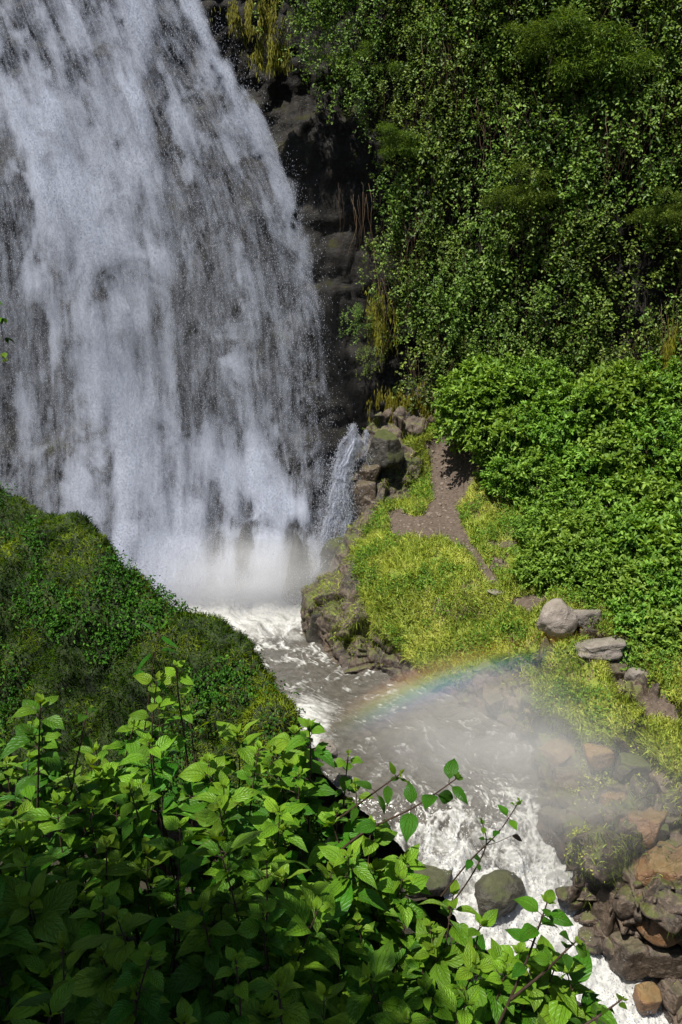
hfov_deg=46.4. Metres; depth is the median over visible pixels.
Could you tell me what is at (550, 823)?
boulder
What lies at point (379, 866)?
leafy shoot
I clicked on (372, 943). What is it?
leafy shoot
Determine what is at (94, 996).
leafy shoot
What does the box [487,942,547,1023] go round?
leafy shoot
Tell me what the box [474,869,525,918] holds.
boulder
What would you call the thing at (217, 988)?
leafy shoot
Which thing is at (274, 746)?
leafy shoot
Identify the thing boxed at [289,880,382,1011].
leafy shoot
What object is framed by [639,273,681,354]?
creeper
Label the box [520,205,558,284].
hanging vines
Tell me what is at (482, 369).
bush
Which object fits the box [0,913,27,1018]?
leafy shoot
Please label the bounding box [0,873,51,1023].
leafy shoot
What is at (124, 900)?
leafy shoot
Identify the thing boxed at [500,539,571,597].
bush
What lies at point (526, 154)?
creeper
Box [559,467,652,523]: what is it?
bush
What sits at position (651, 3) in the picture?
creeper
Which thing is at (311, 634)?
rock
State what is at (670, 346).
hanging moss
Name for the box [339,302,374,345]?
creeper
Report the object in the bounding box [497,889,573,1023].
leafy branch
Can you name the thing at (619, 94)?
creeper
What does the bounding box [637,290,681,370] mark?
hanging vines
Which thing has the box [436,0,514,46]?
creeper
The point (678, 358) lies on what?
bush
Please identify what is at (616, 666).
boulder
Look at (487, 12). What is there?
creeper
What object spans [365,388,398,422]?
hanging moss
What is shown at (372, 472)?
rock
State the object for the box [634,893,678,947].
boulder
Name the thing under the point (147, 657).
leafy shoot
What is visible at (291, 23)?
creeper
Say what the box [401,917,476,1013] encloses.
leafy shoot
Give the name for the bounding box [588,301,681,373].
creeper
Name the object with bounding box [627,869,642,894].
rock
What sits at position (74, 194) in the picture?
waterfall
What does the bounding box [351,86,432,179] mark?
creeper
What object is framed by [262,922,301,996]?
leafy shoot
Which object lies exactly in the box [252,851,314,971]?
leafy shoot
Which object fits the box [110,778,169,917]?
leafy shoot
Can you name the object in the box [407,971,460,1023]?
leafy shoot
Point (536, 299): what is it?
creeper
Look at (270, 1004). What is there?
leafy shoot
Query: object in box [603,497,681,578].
bush
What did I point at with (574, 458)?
bush
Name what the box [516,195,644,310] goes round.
creeper
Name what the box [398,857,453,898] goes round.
boulder
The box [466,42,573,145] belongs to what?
creeper
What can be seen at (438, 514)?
gravel
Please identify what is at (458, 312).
creeper
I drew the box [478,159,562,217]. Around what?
feathery plant
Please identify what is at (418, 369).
hanging vines
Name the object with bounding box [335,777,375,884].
leafy shoot
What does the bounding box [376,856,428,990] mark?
leafy shoot
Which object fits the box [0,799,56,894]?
leafy shoot
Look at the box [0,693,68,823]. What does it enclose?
leafy shoot
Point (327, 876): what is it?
leafy shoot
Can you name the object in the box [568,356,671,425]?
bush
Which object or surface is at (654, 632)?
bush
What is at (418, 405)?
hanging moss
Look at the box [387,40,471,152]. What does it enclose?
creeper
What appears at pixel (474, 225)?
creeper
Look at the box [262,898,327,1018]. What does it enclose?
leafy shoot
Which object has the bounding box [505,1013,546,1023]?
leafy shoot
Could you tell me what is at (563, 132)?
creeper
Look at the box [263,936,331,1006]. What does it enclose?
leafy shoot
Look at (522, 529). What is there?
bush
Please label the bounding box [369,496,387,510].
rock
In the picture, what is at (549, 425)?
bush
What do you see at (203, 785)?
leafy shoot
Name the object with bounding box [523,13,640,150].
creeper
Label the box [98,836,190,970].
leafy shoot
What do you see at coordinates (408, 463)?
rock
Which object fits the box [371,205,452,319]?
creeper
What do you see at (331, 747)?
rock
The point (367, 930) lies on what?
leafy shoot
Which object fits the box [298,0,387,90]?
creeper
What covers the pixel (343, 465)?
side cascade
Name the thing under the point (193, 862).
leafy shoot
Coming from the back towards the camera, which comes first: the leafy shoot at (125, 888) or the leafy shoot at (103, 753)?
the leafy shoot at (103, 753)
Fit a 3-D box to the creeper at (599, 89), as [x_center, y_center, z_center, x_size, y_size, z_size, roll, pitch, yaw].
[8.182,-12.121,26.192,4.066,4.160,1.473,5,19,14]
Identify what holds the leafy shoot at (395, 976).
on the slope
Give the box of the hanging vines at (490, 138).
[469,97,512,194]
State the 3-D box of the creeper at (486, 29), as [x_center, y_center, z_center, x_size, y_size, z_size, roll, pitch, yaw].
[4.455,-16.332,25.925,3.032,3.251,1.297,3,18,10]
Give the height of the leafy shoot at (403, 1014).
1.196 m
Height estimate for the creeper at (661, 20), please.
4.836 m
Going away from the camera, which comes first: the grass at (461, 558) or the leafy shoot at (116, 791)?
the leafy shoot at (116, 791)
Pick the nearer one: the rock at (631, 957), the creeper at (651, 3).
the rock at (631, 957)
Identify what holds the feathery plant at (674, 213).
attached to the cliff
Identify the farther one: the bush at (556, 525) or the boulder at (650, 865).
the bush at (556, 525)
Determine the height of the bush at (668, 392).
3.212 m
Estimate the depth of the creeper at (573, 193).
26.30 m
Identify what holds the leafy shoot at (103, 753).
on the slope
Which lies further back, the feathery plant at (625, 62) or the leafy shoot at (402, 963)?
the feathery plant at (625, 62)
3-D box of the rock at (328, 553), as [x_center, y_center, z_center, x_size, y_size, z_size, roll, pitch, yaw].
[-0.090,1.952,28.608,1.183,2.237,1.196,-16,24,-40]
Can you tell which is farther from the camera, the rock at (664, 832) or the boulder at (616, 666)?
the boulder at (616, 666)
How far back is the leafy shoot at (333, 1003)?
2.94 m
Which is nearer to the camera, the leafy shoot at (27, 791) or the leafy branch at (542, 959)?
the leafy branch at (542, 959)
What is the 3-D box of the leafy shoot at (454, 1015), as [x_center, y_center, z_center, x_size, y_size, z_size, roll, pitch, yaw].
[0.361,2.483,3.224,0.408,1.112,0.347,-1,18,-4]
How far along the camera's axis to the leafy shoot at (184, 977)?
2.71 m
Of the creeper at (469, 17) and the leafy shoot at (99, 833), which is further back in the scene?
the creeper at (469, 17)
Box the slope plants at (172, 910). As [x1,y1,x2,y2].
[0,839,519,1023]
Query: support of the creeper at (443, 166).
attached to the cliff
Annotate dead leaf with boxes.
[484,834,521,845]
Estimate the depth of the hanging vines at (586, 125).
25.75 m
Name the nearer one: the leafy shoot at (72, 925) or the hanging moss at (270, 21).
the leafy shoot at (72, 925)
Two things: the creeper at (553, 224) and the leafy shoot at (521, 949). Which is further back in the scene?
the creeper at (553, 224)
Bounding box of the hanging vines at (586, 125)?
[563,81,613,188]
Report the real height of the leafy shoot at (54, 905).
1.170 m
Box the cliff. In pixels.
[0,0,681,563]
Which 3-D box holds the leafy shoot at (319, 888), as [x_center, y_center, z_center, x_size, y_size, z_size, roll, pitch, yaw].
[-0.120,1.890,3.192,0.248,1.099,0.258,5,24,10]
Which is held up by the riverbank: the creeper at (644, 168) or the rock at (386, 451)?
the rock at (386, 451)
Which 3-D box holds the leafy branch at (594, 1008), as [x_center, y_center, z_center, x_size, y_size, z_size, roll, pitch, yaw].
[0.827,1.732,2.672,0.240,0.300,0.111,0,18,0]
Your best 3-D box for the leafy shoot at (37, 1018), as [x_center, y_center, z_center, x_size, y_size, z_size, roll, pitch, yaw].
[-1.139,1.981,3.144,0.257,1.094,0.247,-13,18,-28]
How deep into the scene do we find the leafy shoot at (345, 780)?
3.66 m
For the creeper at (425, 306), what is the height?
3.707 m
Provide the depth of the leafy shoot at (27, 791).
3.58 m
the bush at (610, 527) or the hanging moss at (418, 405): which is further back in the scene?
the hanging moss at (418, 405)
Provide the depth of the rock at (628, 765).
18.09 m
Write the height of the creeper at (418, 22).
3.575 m
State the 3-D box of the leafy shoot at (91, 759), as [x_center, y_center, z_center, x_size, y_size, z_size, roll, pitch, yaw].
[-1.150,1.709,3.831,0.402,1.191,0.396,-2,18,-5]
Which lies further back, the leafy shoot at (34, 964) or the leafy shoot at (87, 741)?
the leafy shoot at (87, 741)
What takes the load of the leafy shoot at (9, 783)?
on the slope
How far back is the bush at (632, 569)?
21.34 m
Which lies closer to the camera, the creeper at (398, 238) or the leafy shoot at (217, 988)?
the leafy shoot at (217, 988)
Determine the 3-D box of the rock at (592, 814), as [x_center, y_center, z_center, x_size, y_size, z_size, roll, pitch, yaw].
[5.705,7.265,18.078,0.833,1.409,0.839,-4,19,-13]
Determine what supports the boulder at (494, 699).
on the riverbank
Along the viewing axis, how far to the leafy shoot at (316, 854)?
3.63 m
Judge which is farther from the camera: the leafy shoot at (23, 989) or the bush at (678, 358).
the bush at (678, 358)
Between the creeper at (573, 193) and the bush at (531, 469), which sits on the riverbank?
the bush at (531, 469)
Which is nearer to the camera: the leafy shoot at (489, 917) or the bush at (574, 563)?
the leafy shoot at (489, 917)
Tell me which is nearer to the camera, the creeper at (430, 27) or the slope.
the slope
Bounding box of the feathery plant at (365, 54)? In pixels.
[320,39,404,93]
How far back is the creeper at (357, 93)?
26.76 m
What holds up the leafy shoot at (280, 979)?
on the slope
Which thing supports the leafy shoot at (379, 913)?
on the slope
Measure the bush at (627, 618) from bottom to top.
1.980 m
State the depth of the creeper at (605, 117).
26.02 m
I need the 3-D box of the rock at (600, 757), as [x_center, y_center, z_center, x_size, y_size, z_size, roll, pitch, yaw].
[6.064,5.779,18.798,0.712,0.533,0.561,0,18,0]
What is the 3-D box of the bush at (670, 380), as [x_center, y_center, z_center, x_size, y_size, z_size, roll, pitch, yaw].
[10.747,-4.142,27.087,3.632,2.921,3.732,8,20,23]
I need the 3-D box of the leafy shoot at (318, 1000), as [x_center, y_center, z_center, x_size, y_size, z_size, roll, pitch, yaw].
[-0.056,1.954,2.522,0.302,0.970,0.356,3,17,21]
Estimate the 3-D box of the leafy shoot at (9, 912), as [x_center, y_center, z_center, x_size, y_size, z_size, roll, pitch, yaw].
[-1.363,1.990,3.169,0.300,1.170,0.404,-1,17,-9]
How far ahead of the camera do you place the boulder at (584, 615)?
20.97 m
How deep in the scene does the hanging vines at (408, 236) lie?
28.33 m
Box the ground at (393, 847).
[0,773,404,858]
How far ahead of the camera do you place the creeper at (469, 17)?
25.57 m
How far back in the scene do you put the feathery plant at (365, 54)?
26.60 m
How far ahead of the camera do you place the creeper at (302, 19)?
26.27 m
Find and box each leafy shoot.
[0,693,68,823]
[0,740,52,849]
[0,749,51,846]
[0,755,25,844]
[0,799,31,887]
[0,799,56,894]
[0,800,13,869]
[0,816,56,871]
[0,848,18,861]
[0,849,80,1023]
[0,867,79,1017]
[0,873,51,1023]
[0,908,15,1023]
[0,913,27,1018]
[0,925,61,1017]
[0,940,45,1018]
[1,824,76,912]
[3,951,82,1023]
[7,908,74,1023]
[10,977,75,1023]
[14,787,100,927]
[15,931,100,1023]
[19,717,80,857]
[28,738,70,875]
[37,911,113,1023]
[46,752,138,925]
[48,793,148,941]
[50,862,87,962]
[52,765,112,891]
[56,766,102,893]
[56,877,117,973]
[67,702,97,846]
[68,878,127,1008]
[70,885,110,959]
[71,934,165,1023]
[73,741,115,888]
[77,861,140,917]
[77,904,155,1022]
[79,758,162,944]
[79,762,154,892]
[79,832,123,949]
[89,949,138,998]
[90,780,138,940]
[91,850,157,949]
[93,763,157,916]
[93,826,143,942]
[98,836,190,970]
[101,967,175,1023]
[104,717,155,779]
[106,940,170,1023]
[110,730,200,891]
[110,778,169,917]
[118,773,210,911]
[128,671,179,829]
[131,620,179,792]
[139,696,183,875]
[139,816,207,1019]
[143,871,212,1011]
[160,660,193,797]
[164,886,237,1023]
[165,705,213,893]
[174,904,253,1011]
[174,996,200,1023]
[175,883,268,1012]
[177,907,228,1003]
[178,752,237,894]
[180,821,286,985]
[181,770,260,1005]
[193,754,236,878]
[193,796,265,981]
[196,829,273,1018]
[203,946,273,1023]
[213,718,269,859]
[232,740,273,858]
[232,845,298,995]
[235,994,293,1023]
[236,898,304,1004]
[242,962,322,1023]
[246,795,307,968]
[249,738,317,869]
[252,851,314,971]
[261,750,339,932]
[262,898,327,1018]
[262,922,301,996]
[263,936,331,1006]
[266,725,323,884]
[272,820,313,895]
[274,745,322,882]
[278,880,333,1007]
[279,766,315,882]
[281,885,340,1023]
[285,717,334,832]
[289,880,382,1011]
[302,980,352,1023]
[306,801,356,884]
[307,805,371,958]
[309,995,345,1023]
[313,861,361,944]
[318,835,390,941]
[320,918,367,996]
[325,988,351,1017]
[334,750,363,832]
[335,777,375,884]
[341,879,392,990]
[342,911,376,1001]
[342,939,403,1023]
[349,815,397,912]
[352,857,401,972]
[354,889,398,962]
[356,972,413,1023]
[362,868,398,964]
[367,915,416,985]
[370,999,429,1023]
[372,976,410,1001]
[376,844,431,954]
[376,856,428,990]
[377,853,433,988]
[397,954,436,1010]
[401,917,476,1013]
[404,879,480,1012]
[404,947,447,1023]
[405,924,457,1001]
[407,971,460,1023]
[415,917,456,986]
[430,979,482,1023]
[431,939,504,1023]
[447,1011,456,1023]
[450,909,497,1012]
[450,938,527,1023]
[479,960,520,1023]
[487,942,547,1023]
[494,962,551,1023]
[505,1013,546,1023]
[507,935,595,1023]
[536,980,595,1023]
[537,949,616,1023]
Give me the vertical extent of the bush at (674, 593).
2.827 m
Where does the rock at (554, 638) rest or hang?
on the riverbank
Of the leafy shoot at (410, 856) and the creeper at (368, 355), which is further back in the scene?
the creeper at (368, 355)
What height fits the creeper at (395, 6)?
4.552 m
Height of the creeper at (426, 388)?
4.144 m
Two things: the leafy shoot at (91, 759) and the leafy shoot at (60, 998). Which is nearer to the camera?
the leafy shoot at (60, 998)
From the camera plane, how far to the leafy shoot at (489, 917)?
3.30 m
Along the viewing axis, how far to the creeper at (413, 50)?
27.24 m
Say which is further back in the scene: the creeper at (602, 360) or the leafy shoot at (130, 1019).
the creeper at (602, 360)
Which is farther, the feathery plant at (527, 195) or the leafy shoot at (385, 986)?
the feathery plant at (527, 195)
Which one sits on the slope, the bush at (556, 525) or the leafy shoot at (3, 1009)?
the leafy shoot at (3, 1009)
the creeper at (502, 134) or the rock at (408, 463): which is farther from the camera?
the rock at (408, 463)
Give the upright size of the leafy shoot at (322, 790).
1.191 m
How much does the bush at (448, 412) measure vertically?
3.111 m
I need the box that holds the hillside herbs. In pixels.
[0,479,326,890]
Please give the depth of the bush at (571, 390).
25.99 m
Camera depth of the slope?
19.25 m
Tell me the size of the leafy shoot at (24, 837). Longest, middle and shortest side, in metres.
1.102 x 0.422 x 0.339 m
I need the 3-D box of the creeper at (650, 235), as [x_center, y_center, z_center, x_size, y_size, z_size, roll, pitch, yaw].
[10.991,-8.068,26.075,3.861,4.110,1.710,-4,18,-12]
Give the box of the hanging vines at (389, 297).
[369,247,417,357]
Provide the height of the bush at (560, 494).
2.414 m
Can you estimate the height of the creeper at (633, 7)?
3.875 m
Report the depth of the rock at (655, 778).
17.78 m
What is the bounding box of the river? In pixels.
[158,563,668,1023]
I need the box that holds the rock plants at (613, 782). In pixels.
[511,657,681,882]
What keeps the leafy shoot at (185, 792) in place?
on the slope
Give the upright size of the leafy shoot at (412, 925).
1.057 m
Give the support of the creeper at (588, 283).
attached to the cliff
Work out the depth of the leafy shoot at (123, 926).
2.50 m
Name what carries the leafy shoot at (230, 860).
on the slope
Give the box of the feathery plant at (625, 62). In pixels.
[544,1,670,104]
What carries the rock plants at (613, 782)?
on the riverbank
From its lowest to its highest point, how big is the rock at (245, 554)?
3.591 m
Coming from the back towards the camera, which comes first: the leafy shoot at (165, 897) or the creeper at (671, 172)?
the creeper at (671, 172)
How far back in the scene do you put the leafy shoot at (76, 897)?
3.13 m
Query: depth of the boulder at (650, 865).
16.81 m
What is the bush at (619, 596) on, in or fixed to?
on the riverbank
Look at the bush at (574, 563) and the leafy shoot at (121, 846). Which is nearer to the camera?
the leafy shoot at (121, 846)
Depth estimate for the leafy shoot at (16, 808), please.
4.13 m
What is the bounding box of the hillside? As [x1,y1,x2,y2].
[0,492,310,879]
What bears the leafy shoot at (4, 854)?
on the slope
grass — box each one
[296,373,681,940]
[349,425,681,779]
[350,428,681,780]
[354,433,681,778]
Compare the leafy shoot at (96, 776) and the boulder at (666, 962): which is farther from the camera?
the boulder at (666, 962)
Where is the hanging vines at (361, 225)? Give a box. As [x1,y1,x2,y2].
[334,183,378,271]
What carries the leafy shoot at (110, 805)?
on the slope
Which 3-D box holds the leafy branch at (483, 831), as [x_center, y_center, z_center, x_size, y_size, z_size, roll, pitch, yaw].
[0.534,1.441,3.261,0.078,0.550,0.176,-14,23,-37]
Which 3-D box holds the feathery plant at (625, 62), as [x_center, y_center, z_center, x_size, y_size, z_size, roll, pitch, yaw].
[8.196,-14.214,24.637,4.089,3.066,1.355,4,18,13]
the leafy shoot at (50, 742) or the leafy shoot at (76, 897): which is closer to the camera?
the leafy shoot at (76, 897)
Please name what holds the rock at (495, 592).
on the riverbank
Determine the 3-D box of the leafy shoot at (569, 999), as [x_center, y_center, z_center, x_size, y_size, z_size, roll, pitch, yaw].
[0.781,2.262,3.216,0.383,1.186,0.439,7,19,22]
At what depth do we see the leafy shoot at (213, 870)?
3.29 m
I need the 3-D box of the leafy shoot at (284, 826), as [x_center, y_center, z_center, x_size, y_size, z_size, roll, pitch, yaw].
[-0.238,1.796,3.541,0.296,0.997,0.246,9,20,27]
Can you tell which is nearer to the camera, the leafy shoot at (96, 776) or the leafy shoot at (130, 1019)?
the leafy shoot at (130, 1019)
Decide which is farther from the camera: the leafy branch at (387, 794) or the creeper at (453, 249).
the creeper at (453, 249)
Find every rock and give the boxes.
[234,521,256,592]
[305,611,320,643]
[319,536,342,572]
[320,738,337,758]
[343,479,376,516]
[358,461,380,480]
[365,429,404,468]
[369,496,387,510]
[398,454,421,476]
[486,588,501,595]
[540,739,575,769]
[548,636,568,646]
[552,766,585,795]
[579,804,605,826]
[583,743,614,770]
[591,882,619,936]
[599,791,625,806]
[606,931,651,980]
[613,752,651,785]
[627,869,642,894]
[632,981,661,1014]
[649,769,671,793]
[657,823,669,840]
[657,979,681,1014]
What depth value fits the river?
19.75 m
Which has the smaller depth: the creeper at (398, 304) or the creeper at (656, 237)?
the creeper at (656, 237)
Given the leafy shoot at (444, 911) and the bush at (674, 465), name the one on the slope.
the leafy shoot at (444, 911)
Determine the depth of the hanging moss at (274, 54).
26.80 m
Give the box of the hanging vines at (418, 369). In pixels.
[404,347,433,401]
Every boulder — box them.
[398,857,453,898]
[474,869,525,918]
[483,676,504,715]
[518,694,555,748]
[536,598,577,637]
[536,805,566,859]
[573,608,601,628]
[574,635,626,660]
[603,659,627,680]
[616,807,666,848]
[624,667,650,682]
[632,841,681,886]
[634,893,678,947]
[643,940,681,978]
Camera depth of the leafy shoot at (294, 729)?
3.96 m
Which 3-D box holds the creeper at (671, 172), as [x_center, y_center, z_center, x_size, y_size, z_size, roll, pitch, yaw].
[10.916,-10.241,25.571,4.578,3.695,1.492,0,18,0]
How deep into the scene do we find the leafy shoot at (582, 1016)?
3.01 m
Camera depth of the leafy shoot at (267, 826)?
3.37 m
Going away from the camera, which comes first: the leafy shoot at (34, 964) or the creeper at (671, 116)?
the leafy shoot at (34, 964)
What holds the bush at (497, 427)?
on the riverbank
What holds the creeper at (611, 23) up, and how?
attached to the cliff
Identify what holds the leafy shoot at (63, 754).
on the slope
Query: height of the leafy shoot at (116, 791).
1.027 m
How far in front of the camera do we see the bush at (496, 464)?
25.98 m
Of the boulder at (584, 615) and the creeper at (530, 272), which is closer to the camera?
the boulder at (584, 615)
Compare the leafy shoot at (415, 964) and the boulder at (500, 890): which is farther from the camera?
the boulder at (500, 890)
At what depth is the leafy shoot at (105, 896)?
2.81 m
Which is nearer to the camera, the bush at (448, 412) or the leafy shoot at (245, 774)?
the leafy shoot at (245, 774)
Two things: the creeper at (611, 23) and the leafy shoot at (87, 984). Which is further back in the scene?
the creeper at (611, 23)
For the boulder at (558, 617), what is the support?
on the riverbank
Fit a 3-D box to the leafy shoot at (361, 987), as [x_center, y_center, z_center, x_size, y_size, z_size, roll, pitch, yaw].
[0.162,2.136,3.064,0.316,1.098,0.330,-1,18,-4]
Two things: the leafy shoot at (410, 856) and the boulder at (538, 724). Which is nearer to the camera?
the leafy shoot at (410, 856)
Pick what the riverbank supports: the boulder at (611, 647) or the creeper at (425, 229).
the boulder at (611, 647)
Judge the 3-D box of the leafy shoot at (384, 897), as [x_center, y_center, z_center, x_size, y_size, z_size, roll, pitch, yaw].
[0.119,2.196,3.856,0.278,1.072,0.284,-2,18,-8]
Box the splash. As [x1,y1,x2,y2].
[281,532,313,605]
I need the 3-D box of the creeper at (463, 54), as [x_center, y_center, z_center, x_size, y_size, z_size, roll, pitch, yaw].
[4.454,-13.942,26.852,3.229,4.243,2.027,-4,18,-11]
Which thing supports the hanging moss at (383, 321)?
attached to the cliff
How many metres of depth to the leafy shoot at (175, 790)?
4.08 m
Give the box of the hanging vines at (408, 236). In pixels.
[384,203,431,283]
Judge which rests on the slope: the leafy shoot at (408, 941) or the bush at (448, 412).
the leafy shoot at (408, 941)
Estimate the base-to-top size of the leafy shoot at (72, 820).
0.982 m
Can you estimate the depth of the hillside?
18.48 m
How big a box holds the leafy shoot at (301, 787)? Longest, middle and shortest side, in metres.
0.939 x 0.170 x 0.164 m
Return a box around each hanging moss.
[202,0,293,47]
[241,32,302,84]
[355,282,401,371]
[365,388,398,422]
[377,379,432,429]
[651,313,681,375]
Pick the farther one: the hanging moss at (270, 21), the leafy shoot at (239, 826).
the hanging moss at (270, 21)
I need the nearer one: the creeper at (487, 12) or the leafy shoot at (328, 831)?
the leafy shoot at (328, 831)
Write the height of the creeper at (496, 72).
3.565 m
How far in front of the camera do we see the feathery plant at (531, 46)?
24.84 m
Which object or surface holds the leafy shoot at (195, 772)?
on the slope
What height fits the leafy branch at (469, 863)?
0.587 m
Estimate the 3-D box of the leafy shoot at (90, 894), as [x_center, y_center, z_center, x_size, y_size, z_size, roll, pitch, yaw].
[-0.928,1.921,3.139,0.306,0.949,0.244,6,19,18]
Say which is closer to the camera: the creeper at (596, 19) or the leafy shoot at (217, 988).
the leafy shoot at (217, 988)
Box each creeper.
[251,0,330,42]
[260,0,365,70]
[287,6,373,108]
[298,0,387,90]
[309,48,382,142]
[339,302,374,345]
[348,0,428,75]
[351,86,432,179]
[354,344,384,379]
[355,0,427,54]
[355,16,453,123]
[355,217,429,304]
[366,117,495,263]
[367,155,450,258]
[367,324,470,415]
[368,78,483,191]
[368,252,441,345]
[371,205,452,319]
[376,0,464,92]
[376,0,510,93]
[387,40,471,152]
[387,262,484,358]
[407,220,482,309]
[414,203,538,326]
[420,251,519,373]
[424,30,524,159]
[426,235,567,366]
[431,331,502,404]
[433,0,513,69]
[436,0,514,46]
[443,157,528,273]
[456,0,581,64]
[458,0,539,34]
[458,19,528,135]
[458,178,577,321]
[460,103,563,207]
[465,307,543,418]
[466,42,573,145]
[468,0,557,67]
[474,321,557,418]
[489,133,584,263]
[489,280,576,377]
[493,0,607,77]
[497,195,596,304]
[501,85,616,221]
[512,333,595,381]
[513,136,633,259]
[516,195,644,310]
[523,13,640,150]
[527,77,652,210]
[535,255,625,380]
[535,332,636,381]
[543,0,628,90]
[545,277,641,377]
[556,33,660,161]
[561,79,652,198]
[568,0,660,111]
[572,325,657,378]
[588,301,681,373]
[593,0,681,92]
[594,0,681,82]
[599,74,681,237]
[607,134,681,252]
[608,0,667,19]
[613,64,681,176]
[615,202,681,323]
[623,26,681,170]
[629,0,681,44]
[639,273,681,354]
[641,169,681,257]
[642,78,681,204]
[672,321,681,401]
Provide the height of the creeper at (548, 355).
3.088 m
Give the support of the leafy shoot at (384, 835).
on the slope
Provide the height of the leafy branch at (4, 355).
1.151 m
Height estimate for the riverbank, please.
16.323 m
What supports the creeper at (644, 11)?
attached to the cliff
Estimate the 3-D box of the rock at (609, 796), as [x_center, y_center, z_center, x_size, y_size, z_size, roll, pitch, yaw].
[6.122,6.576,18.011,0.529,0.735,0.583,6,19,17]
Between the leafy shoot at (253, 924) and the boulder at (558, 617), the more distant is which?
the boulder at (558, 617)
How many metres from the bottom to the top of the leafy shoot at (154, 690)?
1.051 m
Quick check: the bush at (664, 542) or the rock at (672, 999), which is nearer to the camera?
the rock at (672, 999)
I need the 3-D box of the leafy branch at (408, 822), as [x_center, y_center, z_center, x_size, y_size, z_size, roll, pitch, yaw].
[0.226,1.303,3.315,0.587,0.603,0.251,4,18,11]
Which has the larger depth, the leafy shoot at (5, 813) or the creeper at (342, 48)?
the creeper at (342, 48)
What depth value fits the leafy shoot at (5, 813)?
3.23 m
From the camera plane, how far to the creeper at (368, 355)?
30.00 m
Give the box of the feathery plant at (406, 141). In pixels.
[373,119,431,169]
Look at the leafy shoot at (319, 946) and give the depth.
2.86 m
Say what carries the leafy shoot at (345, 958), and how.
on the slope
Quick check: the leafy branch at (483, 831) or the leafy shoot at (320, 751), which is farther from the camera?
the leafy shoot at (320, 751)
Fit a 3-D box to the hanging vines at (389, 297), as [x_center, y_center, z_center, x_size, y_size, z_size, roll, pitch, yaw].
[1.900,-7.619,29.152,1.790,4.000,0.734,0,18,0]
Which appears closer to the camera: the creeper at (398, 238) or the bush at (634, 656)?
the bush at (634, 656)
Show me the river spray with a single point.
(244, 596)
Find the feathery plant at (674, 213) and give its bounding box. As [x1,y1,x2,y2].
[625,186,681,231]
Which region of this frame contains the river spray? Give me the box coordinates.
[94,496,671,1023]
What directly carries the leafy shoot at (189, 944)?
on the slope
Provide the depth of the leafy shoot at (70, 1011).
2.38 m
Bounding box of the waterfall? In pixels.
[0,0,355,607]
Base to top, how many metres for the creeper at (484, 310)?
4.936 m
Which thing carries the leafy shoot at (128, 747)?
on the slope
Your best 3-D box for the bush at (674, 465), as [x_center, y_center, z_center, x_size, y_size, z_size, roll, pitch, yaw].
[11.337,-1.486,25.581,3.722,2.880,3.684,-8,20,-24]
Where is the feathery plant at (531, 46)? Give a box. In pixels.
[498,4,604,76]
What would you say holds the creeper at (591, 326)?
attached to the cliff
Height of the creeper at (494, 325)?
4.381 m
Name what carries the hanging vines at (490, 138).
hanging from the cliff
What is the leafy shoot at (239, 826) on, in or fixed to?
on the slope
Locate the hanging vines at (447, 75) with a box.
[421,25,470,142]
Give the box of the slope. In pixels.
[0,842,604,1023]
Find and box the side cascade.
[302,423,374,582]
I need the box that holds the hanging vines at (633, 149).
[601,100,661,224]
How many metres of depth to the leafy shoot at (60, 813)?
3.29 m
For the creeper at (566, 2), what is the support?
attached to the cliff
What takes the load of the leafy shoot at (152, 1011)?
on the slope
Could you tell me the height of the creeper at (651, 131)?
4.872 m
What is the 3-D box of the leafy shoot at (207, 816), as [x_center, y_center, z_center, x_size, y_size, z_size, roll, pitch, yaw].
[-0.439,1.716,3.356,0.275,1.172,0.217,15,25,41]
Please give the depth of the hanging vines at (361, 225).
28.55 m
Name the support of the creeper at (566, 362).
attached to the cliff
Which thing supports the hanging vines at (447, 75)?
hanging from the cliff
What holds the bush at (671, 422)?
on the riverbank
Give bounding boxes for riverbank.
[300,369,681,1023]
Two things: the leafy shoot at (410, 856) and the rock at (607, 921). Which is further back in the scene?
the rock at (607, 921)
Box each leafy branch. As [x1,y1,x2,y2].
[0,301,13,362]
[319,761,408,832]
[341,758,467,848]
[440,797,522,896]
[447,818,494,909]
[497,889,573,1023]
[510,930,586,999]
[567,993,627,1023]
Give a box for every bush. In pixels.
[426,368,516,453]
[449,351,539,414]
[450,402,556,473]
[472,450,543,499]
[489,442,574,511]
[490,350,573,414]
[493,389,591,472]
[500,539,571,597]
[507,506,624,578]
[508,503,565,550]
[518,474,610,524]
[529,377,624,440]
[535,431,622,497]
[536,532,618,599]
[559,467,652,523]
[559,543,645,601]
[565,500,656,570]
[566,414,663,475]
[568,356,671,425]
[569,552,675,615]
[588,576,655,625]
[595,399,681,483]
[600,460,681,517]
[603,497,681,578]
[603,594,674,663]
[606,349,681,411]
[620,631,680,682]
[622,593,681,651]
[625,547,681,613]
[635,473,681,519]
[636,371,681,430]
[637,515,681,581]
[643,419,681,477]
[674,350,681,374]
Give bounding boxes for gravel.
[386,440,679,720]
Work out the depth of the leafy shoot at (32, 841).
3.47 m
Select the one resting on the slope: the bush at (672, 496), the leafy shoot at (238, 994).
the leafy shoot at (238, 994)
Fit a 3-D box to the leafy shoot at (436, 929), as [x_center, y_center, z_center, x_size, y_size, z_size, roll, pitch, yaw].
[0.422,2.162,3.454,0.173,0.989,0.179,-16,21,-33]

